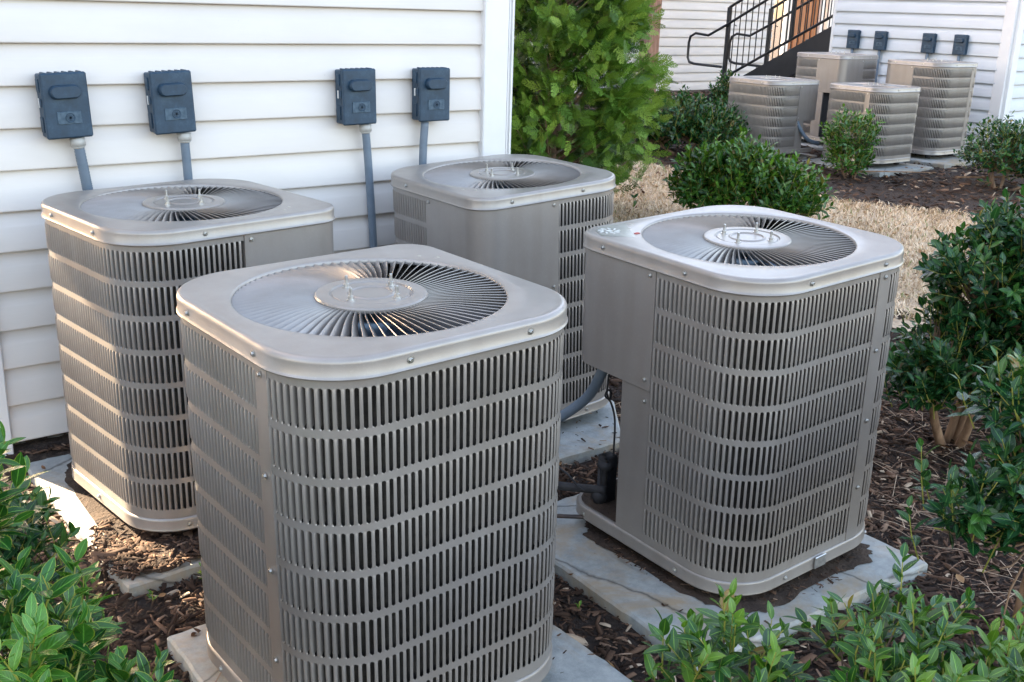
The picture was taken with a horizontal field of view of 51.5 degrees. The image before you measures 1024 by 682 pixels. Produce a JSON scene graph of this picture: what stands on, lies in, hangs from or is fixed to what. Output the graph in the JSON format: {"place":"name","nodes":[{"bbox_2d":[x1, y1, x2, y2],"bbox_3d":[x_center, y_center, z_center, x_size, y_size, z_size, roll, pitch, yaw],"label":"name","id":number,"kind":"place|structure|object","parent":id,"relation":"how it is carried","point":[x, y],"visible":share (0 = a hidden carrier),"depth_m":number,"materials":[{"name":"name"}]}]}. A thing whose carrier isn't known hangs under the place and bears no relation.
{"place":"outdoors","nodes":[
{"label":"outdoors","id":0,"kind":"place"},
{"bbox_2d":[22,19,1023,681],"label":"ground","id":1,"kind":"structure","parent":0,"point":[576,621],"depth_m":3.88,"materials":[{"name":"soil"}]},
{"bbox_2d":[0,432,70,489],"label":"mulch bank","id":2,"kind":"structure","parent":1,"relation":"on","point":[42,442],"depth_m":4.23,"materials":[{"name":"brown wood"}]},
{"bbox_2d":[5,442,69,457],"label":"mulch chips","id":3,"kind":"object","parent":2,"relation":"on","point":[55,447],"visible":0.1,"depth_m":4.21,"materials":[{"name":"brown wood"}]},
{"bbox_2d":[0,421,181,681],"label":"holly bush","id":4,"kind":"object","parent":1,"relation":"on","point":[69,638],"visible":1,"depth_m":1.85,"materials":[{"name":"green plant"}]},
{"bbox_2d":[28,454,201,598],"bbox_3d":[-1.166,0.595,4.044,1.023,0.110,1.144,-11,22,-36],"label":"concrete pad","id":5,"kind":"object","parent":1,"relation":"on","point":[73,509],"visible":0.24,"depth_m":3.74,"materials":[{"name":"grey concrete"}]},
{"bbox_2d":[87,535,140,580],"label":"mulch chips","id":6,"kind":"object","parent":5,"relation":"on","point":[97,555],"visible":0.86,"depth_m":3.46,"materials":[{"name":"brown wood"}]},
{"bbox_2d":[64,462,197,542],"bbox_3d":[-1.155,0.522,4.058,0.933,0.020,0.991,-11,22,-36],"label":"soil patch","id":7,"kind":"object","parent":5,"relation":"on","point":[97,510],"visible":0.08,"depth_m":3.77,"materials":[{"name":"brown soil"}]},
{"bbox_2d":[89,515,172,561],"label":"mulch chips","id":8,"kind":"object","parent":5,"relation":"on","point":[102,524],"visible":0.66,"depth_m":3.63,"materials":[{"name":"brown wood"}]},
{"bbox_2d":[105,528,200,558],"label":"mulch chips","id":9,"kind":"object","parent":5,"relation":"on","point":[146,539],"visible":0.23,"depth_m":3.57,"materials":[{"name":"brown wood"}]},
{"bbox_2d":[118,535,200,573],"bbox_3d":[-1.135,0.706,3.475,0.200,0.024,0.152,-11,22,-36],"label":"mulch","id":10,"kind":"object","parent":5,"relation":"on","point":[166,553],"visible":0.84,"depth_m":3.44,"materials":[{"name":"brown wood"}]},
{"bbox_2d":[41,179,334,531],"bbox_3d":[-1.155,0.014,3.854,0.813,1.117,0.813,-15,24,-41],"label":"air conditioner","id":11,"kind":"object","parent":5,"relation":"on","point":[126,263],"visible":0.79,"depth_m":3.50,"materials":[{"name":"beige paint"}]},
{"bbox_2d":[0,0,514,455],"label":"white house","id":12,"kind":"structure","parent":1,"relation":"on","point":[263,83],"depth_m":4.34,"materials":[{"name":"plastic"}]},
{"bbox_2d":[35,70,92,139],"bbox_3d":[-1.653,-0.872,3.915,0.170,0.239,0.103,-14,23,-35],"label":"electrical box","id":13,"kind":"object","parent":12,"relation":"attached to","point":[64,104],"visible":1,"depth_m":3.89,"materials":[{"name":"plastic"}]},
{"bbox_2d":[70,137,92,190],"bbox_3d":[-1.625,-0.296,4.150,0.113,0.996,0.056,-11,22,-36],"label":"conduit","id":14,"kind":"object","parent":12,"relation":"attached to","point":[78,144],"visible":0.3,"depth_m":4.00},
{"bbox_2d":[144,69,195,134],"bbox_3d":[-1.336,-0.936,4.150,0.170,0.239,0.103,-14,24,-35],"label":"electrical box","id":15,"kind":"object","parent":12,"relation":"attached to","point":[170,101],"visible":1,"depth_m":4.12,"materials":[{"name":"plastic"}]},
{"bbox_2d":[177,132,192,179],"bbox_3d":[-1.316,-0.334,4.388,0.071,1.043,0.055,-11,22,-36],"label":"conduit","id":16,"kind":"object","parent":12,"relation":"attached to","point":[184,139],"visible":0.25,"depth_m":4.24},
{"bbox_2d":[335,67,376,125],"bbox_3d":[-0.679,-1.069,4.635,0.170,0.239,0.103,-13,23,-36],"label":"electrical box","id":17,"kind":"object","parent":12,"relation":"attached to","point":[355,96],"visible":1,"depth_m":4.61,"materials":[{"name":"plastic"}]},
{"bbox_2d":[359,124,376,247],"bbox_3d":[-0.656,-0.445,4.883,0.085,1.094,0.055,-11,22,-36],"label":"conduit","id":18,"kind":"object","parent":12,"relation":"attached to","point":[365,130],"visible":0.62,"depth_m":4.79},
{"bbox_2d":[419,122,428,164],"bbox_3d":[-0.427,-0.489,5.049,0.040,1.094,0.064,12,20,29],"label":"conduit","id":19,"kind":"object","parent":12,"relation":"attached to","point":[424,127],"visible":0.32,"depth_m":4.91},
{"bbox_2d":[412,67,449,121],"bbox_3d":[-0.368,-1.132,4.865,0.170,0.239,0.103,-11,22,-36],"label":"electrical box","id":20,"kind":"object","parent":12,"relation":"attached to","point":[430,93],"visible":1,"depth_m":4.84,"materials":[{"name":"plastic"}]},
{"bbox_2d":[167,624,631,681],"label":"concrete pad","id":21,"kind":"object","parent":1,"relation":"on","point":[574,662],"visible":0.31,"depth_m":2.99,"materials":[{"name":"grey concrete"}]},
{"bbox_2d":[176,244,567,681],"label":"air conditioner","id":22,"kind":"object","parent":21,"relation":"on","point":[375,436],"visible":1,"depth_m":2.46,"materials":[{"name":"beige paint"}]},
{"bbox_2d":[3,329,1023,681],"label":"mulch chips","id":23,"kind":"object","parent":1,"relation":"on","point":[629,653],"visible":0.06,"depth_m":3.52,"materials":[{"name":"brown wood"}]},
{"bbox_2d":[90,571,102,589],"bbox_3d":[-1.312,0.762,3.353,0.042,0.060,0.056,-4,19,-18],"label":"weed","id":24,"kind":"object","parent":23,"relation":"on","point":[97,576],"visible":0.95,"depth_m":3.36,"materials":[{"name":"green plant"}]},
{"bbox_2d":[146,590,157,600],"bbox_3d":[-1.122,0.794,3.297,0.027,0.046,0.037,10,19,25],"label":"weed","id":25,"kind":"object","parent":23,"relation":"on","point":[151,592],"visible":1,"depth_m":3.30,"materials":[{"name":"green plant"}]},
{"bbox_2d":[26,338,995,667],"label":"leaf litter","id":26,"kind":"object","parent":23,"relation":"on","point":[958,578],"visible":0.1,"depth_m":3.35,"materials":[{"name":"brown plant"}]},
{"bbox_2d":[558,400,619,466],"bbox_3d":[-0.001,0.363,4.891,0.980,0.110,1.102,-11,22,-36],"label":"concrete pad","id":27,"kind":"object","parent":1,"relation":"on","point":[572,448],"visible":0.2,"depth_m":4.59,"materials":[{"name":"grey concrete"}]},
{"bbox_2d":[390,154,615,420],"bbox_3d":[-0.038,-0.225,4.721,0.813,1.116,0.813,-14,24,-34],"label":"air conditioner","id":28,"kind":"object","parent":27,"relation":"on","point":[531,218],"visible":0.48,"depth_m":4.36,"materials":[{"name":"beige paint"}]},
{"bbox_2d":[563,411,619,449],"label":"mulch chips","id":29,"kind":"object","parent":27,"relation":"on","point":[600,425],"visible":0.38,"depth_m":4.59,"materials":[{"name":"brown wood"}]},
{"bbox_2d":[638,0,661,94],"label":"porch post","id":30,"kind":"object","parent":1,"relation":"on","point":[653,49],"depth_m":19.13,"materials":[{"name":"brown wood"}]},
{"bbox_2d":[514,0,833,92],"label":"back house","id":31,"kind":"structure","parent":1,"relation":"on","point":[682,21],"depth_m":21.09,"materials":[{"name":"white wood"}]},
{"bbox_2d":[787,0,818,50],"bbox_3d":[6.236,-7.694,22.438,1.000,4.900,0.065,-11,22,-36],"label":"wood door","id":32,"kind":"structure","parent":31,"relation":"in","point":[806,36],"depth_m":22.72,"materials":[{"name":"brown wood"}]},
{"bbox_2d":[632,85,750,155],"bbox_3d":[2.001,-2.504,12.175,1.118,0.926,1.516,-11,22,-36],"label":"holly bush","id":33,"kind":"object","parent":1,"relation":"on","point":[699,125],"visible":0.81,"depth_m":11.88,"materials":[{"name":"green plant"}]},
{"bbox_2d":[708,69,739,113],"bbox_3d":[3.156,-3.578,15.570,0.586,0.820,0.588,-11,22,-36],"label":"holly bush","id":34,"kind":"object","parent":1,"relation":"on","point":[722,86],"visible":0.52,"depth_m":15.48,"materials":[{"name":"green plant"}]},
{"bbox_2d":[554,494,927,670],"bbox_3d":[0.670,0.754,3.732,1.100,0.110,1.083,-11,22,-36],"label":"concrete pad","id":35,"kind":"object","parent":1,"relation":"on","point":[628,593],"visible":0.21,"depth_m":3.44,"materials":[{"name":"grey concrete"}]},
{"bbox_2d":[557,514,583,518],"bbox_3d":[0.021,0.615,3.797,0.589,0.040,0.029,5,18,9],"label":"refrigerant pipe","id":36,"kind":"object","parent":35,"relation":"on","point":[569,516],"visible":0.28,"depth_m":3.76,"materials":[{"name":"grey metal"}]},
{"bbox_2d":[583,520,872,617],"bbox_3d":[0.744,0.682,3.751,0.822,0.020,0.842,-11,22,-36],"label":"soil patch","id":37,"kind":"object","parent":35,"relation":"on","point":[860,552],"visible":0.14,"depth_m":3.49,"materials":[{"name":"brown soil"}]},
{"bbox_2d":[604,536,853,601],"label":"mulch chips","id":38,"kind":"object","parent":37,"relation":"on","point":[620,554],"visible":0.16,"depth_m":3.48,"materials":[{"name":"brown wood"}]},
{"bbox_2d":[576,205,903,595],"bbox_3d":[0.751,0.161,3.587,0.813,1.116,0.813,-14,24,-34],"label":"air conditioner","id":39,"kind":"object","parent":35,"relation":"on","point":[741,351],"visible":1,"depth_m":3.28,"materials":[{"name":"beige paint"}]},
{"bbox_2d":[560,369,606,421],"bbox_3d":[0.074,0.239,3.852,0.622,0.576,0.166,9,19,23],"label":"conduit","id":40,"kind":"object","parent":39,"relation":"attached to","point":[585,398],"visible":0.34,"depth_m":3.76,"materials":[{"name":"grey plastic"}]},
{"bbox_2d":[559,374,615,490],"bbox_3d":[0.090,0.305,3.750,0.555,0.603,0.056,5,18,10],"label":"control wire","id":41,"kind":"object","parent":39,"relation":"hanging from","point":[606,396],"visible":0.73,"depth_m":3.71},
{"bbox_2d":[591,451,617,503],"bbox_3d":[0.326,0.507,3.763,0.090,0.220,0.063,-11,22,-36],"label":"service valve","id":42,"kind":"object","parent":39,"relation":"attached to","point":[607,467],"visible":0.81,"depth_m":3.74,"materials":[{"name":"black metal"}]},
{"bbox_2d":[557,481,606,493],"bbox_3d":[-0.044,0.497,3.972,0.884,0.140,0.050,13,21,31],"label":"refrigerant pipe","id":43,"kind":"object","parent":42,"relation":"attached to","point":[573,487],"visible":0.3,"depth_m":3.77,"materials":[{"name":"black rubber"}]},
{"bbox_2d":[658,569,844,623],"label":"mulch chips","id":44,"kind":"object","parent":35,"relation":"on","point":[765,621],"visible":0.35,"depth_m":3.30,"materials":[{"name":"brown wood"}]},
{"bbox_2d":[686,0,834,105],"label":"staircase","id":45,"kind":"structure","parent":1,"relation":"on","point":[784,64],"depth_m":16.60,"materials":[{"name":"black metal"}]},
{"bbox_2d":[707,150,816,159],"bbox_3d":[2.896,-2.166,12.448,1.006,0.084,0.907,-11,22,-36],"label":"concrete pad","id":46,"kind":"object","parent":1,"relation":"on","point":[802,156],"visible":0.16,"depth_m":12.32,"materials":[{"name":"grey concrete"}]},
{"bbox_2d":[726,75,819,154],"bbox_3d":[2.968,-2.609,12.247,0.813,0.892,0.813,-11,22,-36],"label":"air conditioner","id":47,"kind":"object","parent":46,"relation":"on","point":[772,106],"visible":0.84,"depth_m":11.91,"materials":[{"name":"beige paint"}]},
{"bbox_2d":[795,115,818,145],"bbox_3d":[3.357,-2.408,12.059,0.371,0.378,0.088,-4,18,-17],"label":"conduit","id":48,"kind":"object","parent":47,"relation":"attached to","point":[806,137],"visible":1,"depth_m":12.04,"materials":[{"name":"grey plastic"}]},
{"bbox_2d":[519,91,1023,345],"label":"mulch chips","id":49,"kind":"object","parent":1,"relation":"on","point":[897,183],"visible":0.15,"depth_m":10.90,"materials":[{"name":"brown wood"}]},
{"bbox_2d":[841,170,936,172],"bbox_3d":[3.997,-1.788,11.212,1.056,0.027,0.062,0,18,-6],"label":"stick","id":50,"kind":"object","parent":49,"relation":"on","point":[895,171],"visible":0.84,"depth_m":11.20,"materials":[{"name":"brown wood"}]},
{"bbox_2d":[955,175,1020,177],"bbox_3d":[5.034,-1.720,11.012,0.816,0.105,0.035,5,18,9],"label":"stick","id":51,"kind":"object","parent":49,"relation":"on","point":[979,176],"visible":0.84,"depth_m":11.05,"materials":[{"name":"brown wood"}]},
{"bbox_2d":[801,139,823,150],"bbox_3d":[3.981,-2.483,13.450,1.106,0.084,1.056,-11,22,-36],"label":"concrete pad","id":52,"kind":"object","parent":1,"relation":"on","point":[804,142],"visible":0.07,"depth_m":13.05,"materials":[{"name":"grey concrete"}]},
{"bbox_2d":[795,51,877,140],"bbox_3d":[3.997,-3.039,13.225,0.813,1.116,0.813,-11,22,-36],"label":"air conditioner","id":53,"kind":"object","parent":52,"relation":"on","point":[825,69],"visible":0.41,"depth_m":12.88,"materials":[{"name":"beige paint"}]},
{"bbox_2d":[615,388,1022,627],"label":"pine straw","id":54,"kind":"object","parent":1,"relation":"on","point":[964,549],"visible":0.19,"depth_m":4.01,"materials":[{"name":"brown plant"}]},
{"bbox_2d":[632,542,1023,681],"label":"holly bush","id":55,"kind":"object","parent":1,"relation":"on","point":[920,662],"visible":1,"depth_m":2.10,"materials":[{"name":"green plant"}]},
{"bbox_2d":[819,103,885,178],"bbox_3d":[3.568,-2.086,11.206,0.791,0.814,0.728,-11,22,-36],"label":"holly bush","id":56,"kind":"object","parent":1,"relation":"on","point":[845,149],"visible":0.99,"depth_m":11.06,"materials":[{"name":"green plant"}]},
{"bbox_2d":[798,157,933,177],"bbox_3d":[3.987,-1.965,11.982,1.026,0.084,1.076,-11,22,-36],"label":"concrete pad","id":57,"kind":"object","parent":1,"relation":"on","point":[901,166],"visible":0.42,"depth_m":11.72,"materials":[{"name":"grey concrete"}]},
{"bbox_2d":[822,82,920,166],"bbox_3d":[4.011,-2.441,11.870,0.813,0.892,0.813,-11,22,-36],"label":"air conditioner","id":58,"kind":"object","parent":57,"relation":"on","point":[895,106],"visible":0.76,"depth_m":11.55,"materials":[{"name":"beige paint"}]},
{"bbox_2d":[829,0,1023,151],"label":"house","id":59,"kind":"structure","parent":1,"relation":"on","point":[993,30],"depth_m":12.98,"materials":[{"name":"plastic"}]},
{"bbox_2d":[846,30,860,48],"bbox_3d":[4.536,-4.014,14.104,0.103,0.239,0.170,-11,22,-36],"label":"electrical box","id":60,"kind":"object","parent":59,"relation":"attached to","point":[853,39],"visible":1,"depth_m":14.07,"materials":[{"name":"plastic"}]},
{"bbox_2d":[875,50,880,82],"bbox_3d":[4.771,-3.249,14.005,0.050,1.151,0.040,-11,22,-36],"label":"conduit","id":61,"kind":"object","parent":59,"relation":"attached to","point":[878,60],"visible":0.22,"depth_m":13.87,"materials":[{"name":"grey plastic"}]},
{"bbox_2d":[873,31,888,49],"bbox_3d":[4.788,-3.907,13.793,0.103,0.239,0.170,-11,22,-36],"label":"electrical box","id":62,"kind":"object","parent":59,"relation":"attached to","point":[880,40],"visible":1,"depth_m":13.76,"materials":[{"name":"plastic"}]},
{"bbox_2d":[920,33,936,52],"bbox_3d":[5.210,-3.728,13.271,0.103,0.239,0.170,-11,22,-36],"label":"electrical box","id":63,"kind":"object","parent":59,"relation":"attached to","point":[928,44],"visible":1,"depth_m":13.24,"materials":[{"name":"plastic"}]},
{"bbox_2d":[952,34,968,54],"bbox_3d":[5.472,-3.616,12.948,0.103,0.239,0.170,-11,22,-36],"label":"electrical box","id":64,"kind":"object","parent":59,"relation":"attached to","point":[960,44],"visible":1,"depth_m":12.91,"materials":[{"name":"plastic"}]},
{"bbox_2d":[907,153,981,168],"bbox_3d":[4.947,-2.172,12.654,1.107,0.084,1.126,-11,22,-36],"label":"concrete pad","id":65,"kind":"object","parent":1,"relation":"on","point":[944,161],"visible":0.2,"depth_m":12.21,"materials":[{"name":"grey concrete"}]},
{"bbox_2d":[885,58,977,158],"bbox_3d":[4.910,-2.764,12.526,0.813,1.116,0.813,-11,22,-36],"label":"air conditioner","id":66,"kind":"object","parent":65,"relation":"on","point":[944,105],"visible":0.83,"depth_m":12.18,"materials":[{"name":"beige paint"}]},
{"bbox_2d":[881,184,1023,448],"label":"holly bush","id":67,"kind":"object","parent":1,"relation":"on","point":[993,294],"visible":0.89,"depth_m":4.36,"materials":[{"name":"green plant"}]},
{"bbox_2d":[896,345,1023,653],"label":"holly bush","id":68,"kind":"object","parent":1,"relation":"on","point":[970,515],"visible":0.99,"depth_m":2.80,"materials":[{"name":"green plant"}]},
{"bbox_2d":[953,110,1023,190],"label":"holly bush","id":69,"kind":"object","parent":1,"relation":"on","point":[1006,156],"visible":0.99,"depth_m":10.67,"materials":[{"name":"green plant"}]},
{"bbox_2d":[773,0,784,18],"label":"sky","id":70,"kind":"structure","parent":0,"point":[779,13],"materials":[{"name":"white"}]},
{"bbox_2d":[613,160,983,330],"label":"lawn","id":71,"kind":"structure","parent":0,"point":[896,323],"depth_m":9.20,"materials":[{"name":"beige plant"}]},
{"bbox_2d":[511,0,679,193],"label":"evergreen tree","id":72,"kind":"object","parent":71,"relation":"on","point":[603,35],"visible":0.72,"depth_m":8.17,"materials":[{"name":"green plant"}]},
{"bbox_2d":[627,193,637,212],"bbox_3d":[1.045,-1.133,9.099,0.119,0.278,0.112,-11,22,-36],"label":"weed","id":73,"kind":"object","parent":71,"relation":"on","point":[634,203],"visible":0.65,"depth_m":9.09,"materials":[{"name":"green plant"}]},
{"bbox_2d":[663,125,836,219],"bbox_3d":[1.892,-1.227,8.457,1.430,0.980,0.905,12,20,28],"label":"holly bush","id":74,"kind":"object","parent":71,"relation":"on","point":[759,174],"visible":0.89,"depth_m":8.29,"materials":[{"name":"green plant"}]},
{"bbox_2d":[621,145,1018,317],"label":"leaf litter","id":75,"kind":"object","parent":71,"relation":"on","point":[919,250],"visible":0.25,"depth_m":10.11,"materials":[{"name":"brown plant"}]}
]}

